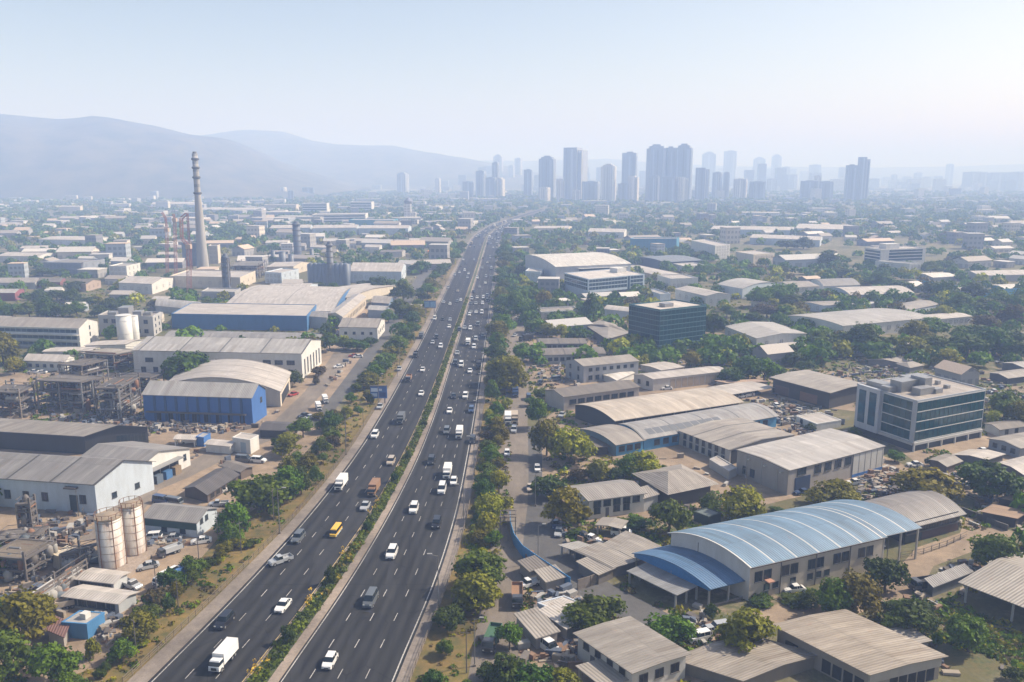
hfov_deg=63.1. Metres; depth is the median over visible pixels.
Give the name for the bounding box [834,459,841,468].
window
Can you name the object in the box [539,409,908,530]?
works yard
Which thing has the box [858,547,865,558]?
window
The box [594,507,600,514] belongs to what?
window
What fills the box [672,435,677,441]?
window
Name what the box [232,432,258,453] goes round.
store box
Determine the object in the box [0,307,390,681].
yard
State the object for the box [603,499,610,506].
window
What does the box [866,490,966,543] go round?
workshop
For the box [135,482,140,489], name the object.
window
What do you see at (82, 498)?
window
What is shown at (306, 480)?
shade tree
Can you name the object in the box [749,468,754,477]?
window
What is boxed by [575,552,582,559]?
window
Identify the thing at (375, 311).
shed
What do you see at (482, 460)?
shade tree
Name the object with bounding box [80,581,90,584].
window
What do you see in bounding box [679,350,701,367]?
shade tree
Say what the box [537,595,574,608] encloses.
shed
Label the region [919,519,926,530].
window
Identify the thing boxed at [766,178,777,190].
tower block
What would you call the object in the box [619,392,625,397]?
window
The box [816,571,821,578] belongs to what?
window
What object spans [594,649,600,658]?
window
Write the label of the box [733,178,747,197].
tower block
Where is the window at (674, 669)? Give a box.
[670,662,679,674]
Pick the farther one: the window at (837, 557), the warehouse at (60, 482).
the warehouse at (60, 482)
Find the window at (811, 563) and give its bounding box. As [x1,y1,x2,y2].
[807,558,815,570]
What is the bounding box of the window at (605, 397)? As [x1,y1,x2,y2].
[603,394,609,399]
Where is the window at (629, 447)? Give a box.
[627,444,632,450]
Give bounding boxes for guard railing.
[122,381,390,681]
[409,397,484,681]
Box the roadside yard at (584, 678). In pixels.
[518,586,715,681]
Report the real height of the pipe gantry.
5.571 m
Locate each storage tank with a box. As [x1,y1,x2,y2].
[271,250,274,260]
[279,251,285,261]
[288,254,293,261]
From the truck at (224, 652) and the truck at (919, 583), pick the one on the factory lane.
the truck at (919, 583)
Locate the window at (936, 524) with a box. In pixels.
[933,515,942,527]
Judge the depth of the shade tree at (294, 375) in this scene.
307.60 m
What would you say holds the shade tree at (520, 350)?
on the ground at (976, 666)
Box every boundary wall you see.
[827,351,865,357]
[959,506,1008,530]
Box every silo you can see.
[93,506,127,569]
[115,314,132,339]
[118,496,146,555]
[131,315,139,339]
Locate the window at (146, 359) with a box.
[145,357,152,361]
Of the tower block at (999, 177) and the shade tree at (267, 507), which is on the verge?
the shade tree at (267, 507)
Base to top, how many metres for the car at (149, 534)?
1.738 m
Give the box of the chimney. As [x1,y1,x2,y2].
[191,152,208,267]
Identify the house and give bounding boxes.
[0,289,23,300]
[10,220,27,223]
[14,227,32,234]
[20,245,61,251]
[36,313,59,317]
[37,277,65,287]
[38,257,59,268]
[42,223,56,227]
[44,287,64,291]
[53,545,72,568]
[55,228,69,230]
[65,302,88,311]
[77,267,106,277]
[77,279,100,291]
[78,256,97,258]
[84,339,143,348]
[89,253,112,262]
[110,257,133,264]
[118,276,173,293]
[134,225,152,231]
[140,235,157,244]
[152,296,174,299]
[158,243,175,249]
[161,312,164,321]
[191,231,209,236]
[197,267,218,269]
[232,244,254,255]
[262,218,273,223]
[265,240,289,244]
[275,250,289,253]
[310,245,325,250]
[316,233,325,239]
[321,249,338,256]
[323,238,337,244]
[338,318,384,339]
[349,241,355,247]
[365,244,381,252]
[380,249,404,256]
[398,260,419,269]
[431,224,441,229]
[455,227,468,233]
[511,246,528,252]
[512,234,531,241]
[531,220,539,223]
[536,338,586,347]
[538,306,577,319]
[539,347,605,363]
[555,298,569,305]
[564,479,647,518]
[565,217,577,221]
[573,616,691,681]
[582,214,594,219]
[604,305,628,318]
[617,291,639,303]
[660,215,674,220]
[668,232,680,235]
[673,262,703,271]
[679,223,691,227]
[679,239,690,245]
[699,234,714,238]
[751,300,770,306]
[751,343,793,364]
[760,230,773,234]
[796,412,841,430]
[814,233,832,240]
[843,235,856,240]
[859,302,878,308]
[920,232,933,238]
[928,221,945,228]
[934,360,980,385]
[937,220,949,223]
[983,419,1023,435]
[987,432,1023,457]
[989,369,1023,383]
[992,239,1012,246]
[993,260,1014,267]
[1002,361,1023,369]
[1009,250,1023,255]
[1009,255,1023,264]
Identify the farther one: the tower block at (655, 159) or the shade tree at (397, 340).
the tower block at (655, 159)
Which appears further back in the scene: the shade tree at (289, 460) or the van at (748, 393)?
the van at (748, 393)
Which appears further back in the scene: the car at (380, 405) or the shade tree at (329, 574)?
the car at (380, 405)
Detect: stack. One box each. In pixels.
[221,253,231,287]
[291,221,301,254]
[325,241,333,283]
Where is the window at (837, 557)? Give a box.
[833,553,840,564]
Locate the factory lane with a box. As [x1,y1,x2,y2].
[753,516,1014,628]
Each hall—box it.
[151,202,202,207]
[170,269,255,287]
[203,208,265,211]
[273,199,285,203]
[349,219,397,225]
[351,262,405,282]
[570,387,743,425]
[587,320,627,344]
[630,237,678,250]
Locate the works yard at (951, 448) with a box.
[894,432,1015,505]
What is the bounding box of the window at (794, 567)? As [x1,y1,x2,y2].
[790,562,798,574]
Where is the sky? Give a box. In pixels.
[0,0,1023,166]
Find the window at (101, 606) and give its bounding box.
[96,602,105,609]
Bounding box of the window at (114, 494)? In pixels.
[112,491,117,498]
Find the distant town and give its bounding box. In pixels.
[0,183,1023,225]
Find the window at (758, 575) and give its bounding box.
[754,570,762,582]
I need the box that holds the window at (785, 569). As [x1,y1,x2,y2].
[781,564,789,576]
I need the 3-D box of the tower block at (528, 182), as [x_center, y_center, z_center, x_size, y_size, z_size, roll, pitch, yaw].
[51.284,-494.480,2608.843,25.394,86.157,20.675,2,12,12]
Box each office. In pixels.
[22,353,74,371]
[109,262,140,275]
[564,267,644,293]
[628,299,706,349]
[854,373,985,451]
[864,243,925,264]
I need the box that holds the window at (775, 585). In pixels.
[772,581,778,588]
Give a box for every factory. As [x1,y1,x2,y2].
[131,336,321,377]
[227,285,349,311]
[328,293,365,327]
[525,252,630,279]
[577,424,645,455]
[616,403,778,450]
[633,366,722,390]
[668,506,887,600]
[678,418,794,463]
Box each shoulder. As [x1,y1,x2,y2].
[127,209,538,681]
[396,216,532,681]
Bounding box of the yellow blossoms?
[247,452,404,673]
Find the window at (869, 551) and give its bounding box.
[866,545,873,556]
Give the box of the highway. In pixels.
[148,209,546,681]
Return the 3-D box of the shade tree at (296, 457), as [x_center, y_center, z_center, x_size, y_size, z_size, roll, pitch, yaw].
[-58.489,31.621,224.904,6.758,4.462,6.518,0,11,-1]
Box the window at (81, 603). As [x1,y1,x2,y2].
[78,600,86,606]
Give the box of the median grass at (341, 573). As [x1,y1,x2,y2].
[247,211,538,681]
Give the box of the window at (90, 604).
[87,601,95,608]
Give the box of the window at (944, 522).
[941,513,950,525]
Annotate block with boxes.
[0,316,98,346]
[7,262,29,277]
[43,258,104,274]
[59,205,82,212]
[79,217,90,223]
[84,234,102,243]
[98,305,161,335]
[105,242,130,257]
[113,239,130,245]
[149,228,171,238]
[159,216,172,224]
[181,242,196,265]
[201,287,240,299]
[206,214,218,220]
[208,244,220,263]
[228,215,238,218]
[245,255,267,270]
[246,225,264,237]
[253,210,265,216]
[256,221,267,228]
[264,204,298,210]
[265,268,298,283]
[267,261,309,272]
[281,243,292,252]
[288,190,293,199]
[301,233,315,247]
[302,187,313,193]
[302,203,329,211]
[307,262,350,285]
[311,217,323,222]
[312,213,367,222]
[313,219,323,223]
[336,239,349,250]
[350,201,373,209]
[397,172,408,192]
[401,220,411,227]
[429,243,449,259]
[435,178,440,192]
[458,218,473,228]
[462,181,474,196]
[462,212,475,219]
[476,170,485,197]
[485,177,495,197]
[492,162,498,177]
[493,154,502,176]
[496,178,504,196]
[504,227,519,238]
[508,165,514,176]
[515,158,521,174]
[524,169,532,195]
[525,268,543,281]
[538,277,559,293]
[539,156,555,199]
[539,187,549,200]
[556,178,563,200]
[563,147,587,199]
[564,354,638,382]
[572,190,579,200]
[582,181,599,200]
[596,247,609,253]
[600,164,616,201]
[617,183,627,199]
[619,213,627,219]
[621,152,637,182]
[628,176,638,200]
[645,144,665,199]
[649,175,659,201]
[650,243,664,253]
[660,176,674,201]
[665,146,675,176]
[674,144,692,199]
[674,177,688,202]
[691,239,729,259]
[694,168,709,200]
[696,213,708,219]
[702,152,715,185]
[709,214,716,222]
[712,172,722,197]
[719,227,740,243]
[722,150,736,185]
[723,172,729,197]
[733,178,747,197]
[735,250,774,264]
[749,181,765,199]
[752,215,762,223]
[753,157,765,180]
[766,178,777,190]
[771,154,781,177]
[782,166,789,174]
[788,174,797,188]
[799,180,817,198]
[808,164,820,179]
[814,175,821,188]
[819,181,833,199]
[838,167,845,178]
[843,164,857,200]
[843,225,858,235]
[855,157,870,199]
[875,260,920,273]
[891,174,897,179]
[902,176,911,181]
[913,172,922,185]
[945,164,953,184]
[946,231,967,243]
[961,172,987,189]
[962,233,984,248]
[966,222,987,233]
[983,217,994,222]
[986,172,1006,189]
[1001,172,1023,189]
[1001,222,1020,231]
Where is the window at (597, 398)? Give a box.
[595,395,601,400]
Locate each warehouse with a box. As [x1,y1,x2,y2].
[0,252,56,261]
[0,277,42,288]
[0,418,148,453]
[0,452,155,513]
[39,236,114,245]
[141,380,266,424]
[165,330,322,337]
[171,303,315,330]
[269,283,318,285]
[270,224,312,232]
[312,224,359,234]
[340,283,395,299]
[359,225,410,234]
[534,226,571,231]
[588,228,626,237]
[631,265,677,278]
[636,255,701,269]
[645,289,670,300]
[657,274,697,291]
[675,286,730,306]
[711,226,794,234]
[717,278,778,298]
[725,321,806,345]
[736,428,885,494]
[750,234,822,246]
[769,370,860,408]
[774,281,818,293]
[786,308,930,334]
[796,224,847,234]
[811,278,859,288]
[827,285,913,302]
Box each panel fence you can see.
[510,515,570,583]
[577,574,596,589]
[900,532,966,556]
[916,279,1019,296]
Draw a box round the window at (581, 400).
[578,398,584,403]
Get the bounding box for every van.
[152,493,167,502]
[181,440,195,443]
[235,453,250,462]
[362,586,378,607]
[437,480,446,493]
[459,360,463,366]
[540,636,558,653]
[542,375,546,381]
[548,375,560,380]
[611,526,631,535]
[745,391,754,395]
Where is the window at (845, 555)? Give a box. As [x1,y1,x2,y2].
[841,551,848,562]
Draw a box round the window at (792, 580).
[789,577,795,584]
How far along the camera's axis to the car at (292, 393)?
295.38 m
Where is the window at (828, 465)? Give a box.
[824,461,831,471]
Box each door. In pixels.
[69,495,78,511]
[605,507,608,516]
[765,582,768,593]
[794,474,810,493]
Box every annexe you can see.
[309,311,329,327]
[889,625,932,645]
[926,312,971,325]
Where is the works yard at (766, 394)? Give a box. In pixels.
[527,313,855,410]
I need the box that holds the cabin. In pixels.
[61,610,104,638]
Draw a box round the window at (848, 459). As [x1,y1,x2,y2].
[845,456,851,465]
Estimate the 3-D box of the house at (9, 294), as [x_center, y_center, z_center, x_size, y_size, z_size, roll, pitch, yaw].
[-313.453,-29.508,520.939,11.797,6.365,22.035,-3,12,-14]
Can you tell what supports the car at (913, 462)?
on the ground at (976, 666)
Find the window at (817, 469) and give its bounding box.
[814,464,821,473]
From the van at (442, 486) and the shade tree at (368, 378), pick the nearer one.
the van at (442, 486)
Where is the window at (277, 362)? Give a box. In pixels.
[274,360,282,364]
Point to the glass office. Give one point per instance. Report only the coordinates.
(663, 322)
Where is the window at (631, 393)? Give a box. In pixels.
[627,391,633,396]
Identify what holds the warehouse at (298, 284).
on the ground at (976, 666)
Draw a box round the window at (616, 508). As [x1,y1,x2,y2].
[613,505,619,511]
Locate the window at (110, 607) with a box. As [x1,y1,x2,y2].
[106,603,115,610]
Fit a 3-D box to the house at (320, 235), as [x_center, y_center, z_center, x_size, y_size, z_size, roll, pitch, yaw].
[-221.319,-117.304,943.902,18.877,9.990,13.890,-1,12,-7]
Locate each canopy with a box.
[173,434,196,446]
[626,562,697,606]
[631,545,744,604]
[707,381,774,396]
[801,499,921,562]
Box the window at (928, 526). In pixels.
[925,517,933,529]
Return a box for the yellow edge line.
[242,228,494,681]
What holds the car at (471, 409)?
on the highway
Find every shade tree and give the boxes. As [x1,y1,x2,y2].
[0,264,7,271]
[0,303,22,316]
[0,331,21,363]
[0,584,58,644]
[0,628,43,681]
[3,356,24,373]
[13,302,37,316]
[15,358,27,369]
[22,348,35,357]
[24,288,52,302]
[24,640,84,681]
[29,268,53,275]
[33,592,58,612]
[34,297,59,316]
[42,282,62,289]
[46,289,64,300]
[49,268,69,275]
[50,303,76,316]
[55,669,91,681]
[61,288,81,301]
[66,280,85,289]
[67,301,86,315]
[77,296,97,304]
[84,636,101,658]
[89,304,110,315]
[90,293,103,304]
[92,668,107,678]
[97,661,111,669]
[98,263,108,270]
[99,296,118,308]
[104,636,139,663]
[117,298,134,306]
[118,608,161,641]
[119,613,130,623]
[132,603,164,620]
[132,633,148,645]
[140,586,169,607]
[140,591,170,605]
[156,566,186,587]
[160,350,209,379]
[161,595,175,612]
[169,580,185,597]
[179,555,207,573]
[181,568,200,584]
[201,298,216,302]
[204,557,217,568]
[211,298,221,302]
[211,501,252,532]
[212,543,232,557]
[216,555,225,562]
[217,523,244,542]
[222,537,246,547]
[223,473,296,511]
[242,537,260,547]
[255,494,281,510]
[268,506,283,516]
[270,437,280,445]
[271,431,302,455]
[272,465,306,499]
[277,456,299,473]
[279,623,295,641]
[282,451,302,460]
[286,416,314,437]
[289,369,304,383]
[294,462,311,493]
[297,452,318,469]
[309,465,324,482]
[310,366,326,375]
[310,435,333,454]
[312,374,319,384]
[312,412,323,419]
[313,282,326,285]
[313,417,329,431]
[316,452,328,463]
[317,323,335,335]
[319,332,338,350]
[320,409,341,430]
[322,425,340,438]
[323,565,336,583]
[325,435,340,447]
[326,281,338,286]
[335,413,344,422]
[336,336,354,349]
[340,406,353,417]
[344,338,369,350]
[344,392,358,401]
[350,382,361,389]
[352,406,363,413]
[355,280,368,284]
[356,370,380,387]
[362,336,378,345]
[362,389,369,397]
[363,520,371,530]
[366,364,385,376]
[366,394,374,403]
[367,276,376,283]
[367,359,391,368]
[371,275,393,284]
[374,352,396,362]
[380,309,398,321]
[382,335,409,349]
[382,346,403,356]
[388,298,410,317]
[389,280,415,300]
[391,472,398,479]
[395,328,415,340]
[403,309,420,321]
[405,450,410,457]
[406,303,424,315]
[406,321,420,331]
[407,260,431,273]
[411,298,423,307]
[415,282,437,294]
[415,291,431,299]
[421,668,443,681]
[424,277,438,285]
[428,271,440,279]
[431,268,448,274]
[431,603,466,630]
[435,638,453,655]
[436,262,451,268]
[446,257,455,263]
[450,250,461,258]
[451,547,507,588]
[451,567,503,614]
[451,594,482,610]
[453,245,465,252]
[457,241,467,247]
[468,528,493,545]
[471,478,495,496]
[471,503,476,511]
[472,510,481,520]
[473,468,491,483]
[473,510,501,531]
[474,491,504,521]
[475,461,495,471]
[475,660,491,681]
[477,430,492,439]
[477,456,488,464]
[478,438,497,449]
[479,446,503,463]
[481,340,507,358]
[481,444,498,452]
[483,373,496,385]
[483,379,500,398]
[483,409,493,416]
[483,528,502,545]
[483,650,526,681]
[484,354,525,379]
[484,413,501,423]
[485,319,508,335]
[486,332,506,344]
[488,294,508,305]
[488,401,504,415]
[489,416,504,430]
[490,312,517,329]
[490,424,509,441]
[490,456,506,467]
[490,468,511,493]
[490,492,514,509]
[491,286,508,298]
[491,305,510,314]
[491,313,505,320]
[492,250,513,259]
[492,273,509,281]
[492,332,502,342]
[493,435,505,444]
[494,265,512,273]
[494,621,522,649]
[495,243,511,253]
[495,259,509,266]
[495,356,529,388]
[496,279,510,287]
[496,371,531,389]
[498,290,531,308]
[499,239,510,244]
[500,256,515,261]
[501,397,512,407]
[506,301,541,315]
[507,287,519,295]
[507,659,553,681]
[509,251,521,256]
[510,276,522,282]
[512,281,534,286]
[512,342,538,360]
[514,265,527,274]
[520,287,546,300]
[522,318,544,332]
[524,396,537,404]
[525,398,547,422]
[527,416,558,455]
[529,476,567,496]
[533,388,544,398]
[534,287,551,303]
[537,322,557,337]
[540,485,593,524]
[547,425,597,461]
[548,297,566,306]
[551,324,568,337]
[551,666,582,681]
[558,589,627,630]
[565,324,593,337]
[567,468,588,481]
[568,527,581,534]
[578,291,604,321]
[586,457,609,481]
[607,467,622,479]
[611,453,641,478]
[620,449,661,479]
[626,515,653,528]
[643,609,700,642]
[648,498,694,534]
[678,346,687,353]
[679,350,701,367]
[696,492,722,510]
[703,602,720,619]
[705,265,720,272]
[706,311,729,333]
[711,606,780,653]
[717,366,745,380]
[719,304,735,316]
[721,484,766,518]
[732,352,763,378]
[744,288,774,301]
[745,311,766,321]
[748,592,774,607]
[749,303,778,317]
[755,357,782,380]
[767,282,795,300]
[768,266,789,272]
[768,506,784,511]
[774,303,805,314]
[775,365,786,374]
[776,239,800,248]
[779,592,813,609]
[781,293,805,304]
[782,351,807,363]
[789,345,804,352]
[794,236,814,248]
[794,360,819,369]
[796,589,819,608]
[800,478,861,503]
[803,423,816,430]
[808,329,837,343]
[814,355,826,363]
[817,250,841,264]
[817,576,853,611]
[832,267,856,277]
[833,321,883,347]
[835,566,883,617]
[846,271,869,277]
[847,427,862,434]
[859,270,895,285]
[862,554,910,591]
[863,349,896,358]
[877,263,891,271]
[877,598,940,633]
[882,335,908,345]
[884,466,965,499]
[886,280,915,290]
[887,449,905,461]
[890,336,935,358]
[894,319,934,336]
[915,280,939,291]
[919,316,953,333]
[919,334,949,347]
[921,261,943,272]
[924,457,930,464]
[930,348,964,363]
[931,278,960,293]
[931,304,958,313]
[931,631,942,647]
[936,260,957,267]
[941,292,983,309]
[943,614,989,651]
[947,334,991,357]
[948,326,973,336]
[949,253,968,261]
[952,457,1023,496]
[960,281,990,296]
[963,323,989,333]
[964,532,1023,565]
[968,314,1000,326]
[970,324,1016,354]
[975,297,1004,308]
[985,410,1001,422]
[987,290,1012,302]
[987,389,1023,417]
[993,304,1023,323]
[996,340,1023,357]
[1000,666,1023,681]
[1001,329,1023,341]
[1003,398,1023,420]
[1006,294,1023,303]
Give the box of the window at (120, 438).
[116,434,131,441]
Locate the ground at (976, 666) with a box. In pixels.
[0,182,1023,681]
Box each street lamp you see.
[277,487,285,533]
[427,553,439,607]
[455,484,464,529]
[473,617,483,666]
[534,472,539,505]
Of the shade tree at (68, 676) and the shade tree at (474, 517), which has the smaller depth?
the shade tree at (68, 676)
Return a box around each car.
[35,370,47,373]
[136,560,159,571]
[146,530,162,537]
[161,532,182,540]
[190,535,211,544]
[214,609,234,629]
[250,455,266,463]
[274,598,291,612]
[287,391,298,396]
[291,528,305,543]
[297,412,309,417]
[321,650,338,668]
[333,364,343,367]
[359,501,370,510]
[370,429,378,438]
[376,403,383,408]
[385,543,397,558]
[386,455,395,465]
[409,500,418,513]
[418,390,423,395]
[427,454,435,464]
[431,515,441,528]
[443,425,449,433]
[446,407,452,412]
[450,476,457,484]
[462,391,467,398]
[468,405,474,412]
[469,434,475,443]
[504,448,509,455]
[510,424,516,432]
[526,483,531,491]
[534,463,540,471]
[538,379,543,384]
[551,519,559,528]
[554,526,562,536]
[558,411,565,416]
[574,530,588,540]
[584,533,600,540]
[661,385,672,389]
[688,627,712,644]
[698,623,716,633]
[711,618,727,627]
[736,393,746,397]
[783,583,805,592]
[793,488,807,495]
[846,478,862,484]
[906,460,923,466]
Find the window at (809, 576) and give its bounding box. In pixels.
[807,573,812,580]
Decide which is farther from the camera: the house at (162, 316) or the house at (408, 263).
the house at (408, 263)
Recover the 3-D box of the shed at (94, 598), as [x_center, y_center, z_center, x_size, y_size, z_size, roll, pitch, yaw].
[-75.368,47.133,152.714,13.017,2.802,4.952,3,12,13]
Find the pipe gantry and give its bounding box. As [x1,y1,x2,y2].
[500,510,515,540]
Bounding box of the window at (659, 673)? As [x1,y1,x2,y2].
[654,667,663,679]
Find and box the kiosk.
[196,432,210,446]
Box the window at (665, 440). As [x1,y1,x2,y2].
[663,437,668,443]
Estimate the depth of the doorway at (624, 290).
539.81 m
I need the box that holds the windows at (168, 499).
[165,497,182,501]
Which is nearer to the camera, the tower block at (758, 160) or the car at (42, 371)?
the car at (42, 371)
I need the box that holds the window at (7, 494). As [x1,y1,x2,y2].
[4,490,11,498]
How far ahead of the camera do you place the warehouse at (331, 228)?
1042.67 m
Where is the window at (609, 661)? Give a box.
[607,658,612,667]
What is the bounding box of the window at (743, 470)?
[742,465,746,474]
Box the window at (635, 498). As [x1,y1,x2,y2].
[632,495,639,502]
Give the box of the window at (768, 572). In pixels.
[763,568,771,580]
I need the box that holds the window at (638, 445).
[635,443,640,449]
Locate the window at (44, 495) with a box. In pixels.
[41,492,48,501]
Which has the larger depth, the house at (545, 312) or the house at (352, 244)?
the house at (352, 244)
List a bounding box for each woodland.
[0,189,1023,244]
[0,238,1023,571]
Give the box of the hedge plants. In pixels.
[245,297,468,681]
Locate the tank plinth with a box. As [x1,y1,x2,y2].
[112,543,159,577]
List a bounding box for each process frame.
[0,380,36,417]
[0,522,50,546]
[0,534,57,581]
[15,494,41,527]
[30,553,87,598]
[35,371,105,412]
[58,354,108,383]
[59,539,98,572]
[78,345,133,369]
[93,372,141,420]
[119,369,164,390]
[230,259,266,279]
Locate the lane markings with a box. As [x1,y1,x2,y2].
[152,215,527,681]
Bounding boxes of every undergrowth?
[0,285,1023,681]
[74,278,511,681]
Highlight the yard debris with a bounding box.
[0,255,1023,675]
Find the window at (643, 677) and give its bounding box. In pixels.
[639,672,647,681]
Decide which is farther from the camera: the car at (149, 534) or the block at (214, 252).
the block at (214, 252)
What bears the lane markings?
on the highway
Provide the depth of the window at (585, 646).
134.06 m
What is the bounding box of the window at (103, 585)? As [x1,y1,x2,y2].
[100,584,111,587]
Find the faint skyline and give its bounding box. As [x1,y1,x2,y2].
[372,164,1016,190]
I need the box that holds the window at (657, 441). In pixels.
[654,439,659,445]
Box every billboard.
[369,385,387,402]
[424,300,435,313]
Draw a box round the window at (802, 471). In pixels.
[797,467,806,476]
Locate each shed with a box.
[0,222,23,225]
[0,230,20,237]
[21,248,57,251]
[42,347,99,355]
[56,246,100,258]
[59,216,79,220]
[60,584,139,613]
[74,567,130,588]
[80,216,99,220]
[80,441,190,484]
[104,275,128,283]
[105,216,126,220]
[108,232,124,236]
[109,290,137,299]
[144,503,216,536]
[145,258,185,268]
[155,298,201,312]
[157,252,177,257]
[169,359,290,406]
[170,245,181,249]
[181,224,195,231]
[203,439,234,453]
[206,240,234,247]
[220,460,253,478]
[237,255,268,265]
[239,215,252,219]
[258,421,293,437]
[276,229,301,237]
[279,243,306,250]
[282,279,303,282]
[286,254,322,261]
[354,238,373,244]
[360,239,394,248]
[365,235,385,238]
[367,305,388,317]
[371,295,392,308]
[374,221,400,224]
[391,240,424,249]
[420,237,452,247]
[423,259,450,269]
[513,607,560,648]
[517,554,548,577]
[534,564,566,591]
[537,595,574,608]
[539,600,581,638]
[544,317,592,335]
[570,542,640,577]
[576,557,615,584]
[578,291,611,300]
[603,371,634,381]
[603,531,661,565]
[623,235,660,240]
[640,361,683,372]
[685,638,816,681]
[694,507,721,524]
[709,455,736,478]
[714,379,768,385]
[772,254,820,266]
[798,276,820,281]
[800,231,823,235]
[802,301,854,311]
[856,238,894,245]
[866,356,912,367]
[871,221,892,227]
[885,230,900,235]
[891,281,925,292]
[895,361,922,372]
[896,300,938,311]
[917,272,956,281]
[924,563,973,596]
[928,454,962,472]
[951,449,1005,463]
[952,256,991,267]
[958,552,1023,621]
[964,270,1023,281]
[980,504,1023,527]
[984,238,993,244]
[986,246,1012,251]
[988,216,1009,222]
[992,284,1019,288]
[998,491,1023,508]
[1000,456,1023,478]
[1006,220,1023,225]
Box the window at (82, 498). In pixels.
[79,495,86,503]
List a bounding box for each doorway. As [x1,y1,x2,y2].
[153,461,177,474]
[157,413,161,420]
[168,413,172,420]
[180,414,184,421]
[192,414,196,421]
[281,381,288,403]
[593,288,637,292]
[731,448,740,463]
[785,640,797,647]
[821,658,830,674]
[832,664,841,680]
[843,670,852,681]
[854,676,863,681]
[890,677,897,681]
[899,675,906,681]
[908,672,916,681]
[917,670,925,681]
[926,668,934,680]
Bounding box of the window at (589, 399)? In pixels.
[586,397,592,401]
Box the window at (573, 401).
[569,399,576,404]
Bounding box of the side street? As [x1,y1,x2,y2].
[523,426,667,626]
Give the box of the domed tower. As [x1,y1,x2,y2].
[404,198,415,216]
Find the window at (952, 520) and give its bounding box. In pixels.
[949,511,957,523]
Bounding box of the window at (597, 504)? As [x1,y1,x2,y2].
[593,500,600,507]
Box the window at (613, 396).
[611,393,617,398]
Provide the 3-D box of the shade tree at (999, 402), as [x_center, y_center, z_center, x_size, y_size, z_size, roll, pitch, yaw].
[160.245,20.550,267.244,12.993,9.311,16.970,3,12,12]
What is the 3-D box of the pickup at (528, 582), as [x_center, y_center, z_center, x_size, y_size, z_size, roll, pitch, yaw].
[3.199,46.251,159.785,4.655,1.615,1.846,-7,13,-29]
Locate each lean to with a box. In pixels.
[46,615,69,646]
[575,659,628,681]
[588,436,609,455]
[641,484,659,510]
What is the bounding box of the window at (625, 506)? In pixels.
[623,503,629,510]
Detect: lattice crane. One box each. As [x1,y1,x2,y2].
[161,212,168,272]
[172,214,177,273]
[179,213,191,292]
[186,213,192,268]
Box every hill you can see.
[0,114,372,199]
[200,130,562,188]
[478,159,1023,181]
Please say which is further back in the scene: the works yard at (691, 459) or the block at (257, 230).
the block at (257, 230)
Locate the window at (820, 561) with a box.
[816,556,823,568]
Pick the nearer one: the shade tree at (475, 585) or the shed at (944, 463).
the shade tree at (475, 585)
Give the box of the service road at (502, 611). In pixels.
[468,309,528,681]
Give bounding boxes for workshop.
[182,467,239,502]
[545,380,639,410]
[632,464,717,504]
[773,609,948,681]
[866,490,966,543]
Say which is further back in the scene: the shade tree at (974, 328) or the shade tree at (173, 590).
the shade tree at (974, 328)
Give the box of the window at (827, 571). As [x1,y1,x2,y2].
[823,569,829,576]
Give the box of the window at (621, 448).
[619,446,624,451]
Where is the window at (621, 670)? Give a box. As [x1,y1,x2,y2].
[619,666,624,676]
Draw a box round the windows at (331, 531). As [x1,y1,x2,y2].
[330,523,341,533]
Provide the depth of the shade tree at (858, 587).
146.62 m
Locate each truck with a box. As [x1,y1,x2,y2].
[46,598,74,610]
[152,565,179,586]
[156,542,182,557]
[173,565,185,572]
[208,637,238,672]
[315,401,321,410]
[322,394,328,402]
[334,473,347,490]
[367,478,380,496]
[397,411,405,423]
[405,374,411,381]
[413,351,418,357]
[419,331,423,338]
[443,462,451,479]
[455,425,462,438]
[476,360,480,369]
[481,622,501,653]
[504,410,510,424]
[511,410,517,424]
[512,385,517,397]
[512,582,522,607]
[518,334,533,341]
[907,574,933,591]
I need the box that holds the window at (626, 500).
[623,497,629,503]
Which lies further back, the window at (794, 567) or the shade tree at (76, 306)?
the shade tree at (76, 306)
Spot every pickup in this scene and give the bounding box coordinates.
[122,577,142,590]
[208,499,228,506]
[267,553,293,566]
[520,576,539,589]
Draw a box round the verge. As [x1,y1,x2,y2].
[74,260,508,681]
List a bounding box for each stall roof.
[558,541,589,556]
[595,517,627,534]
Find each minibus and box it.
[165,495,183,503]
[330,522,341,536]
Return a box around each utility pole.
[131,619,136,655]
[150,564,158,588]
[174,579,178,607]
[271,489,273,520]
[461,630,470,672]
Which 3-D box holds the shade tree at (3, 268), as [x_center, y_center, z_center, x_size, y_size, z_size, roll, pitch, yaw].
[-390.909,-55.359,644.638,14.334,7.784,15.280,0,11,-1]
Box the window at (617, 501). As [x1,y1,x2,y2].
[613,498,620,505]
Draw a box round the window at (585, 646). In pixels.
[583,641,588,651]
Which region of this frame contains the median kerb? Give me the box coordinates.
[244,210,542,681]
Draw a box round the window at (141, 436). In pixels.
[130,432,146,441]
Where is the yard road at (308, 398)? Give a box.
[80,347,353,539]
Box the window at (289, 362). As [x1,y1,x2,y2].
[286,360,294,364]

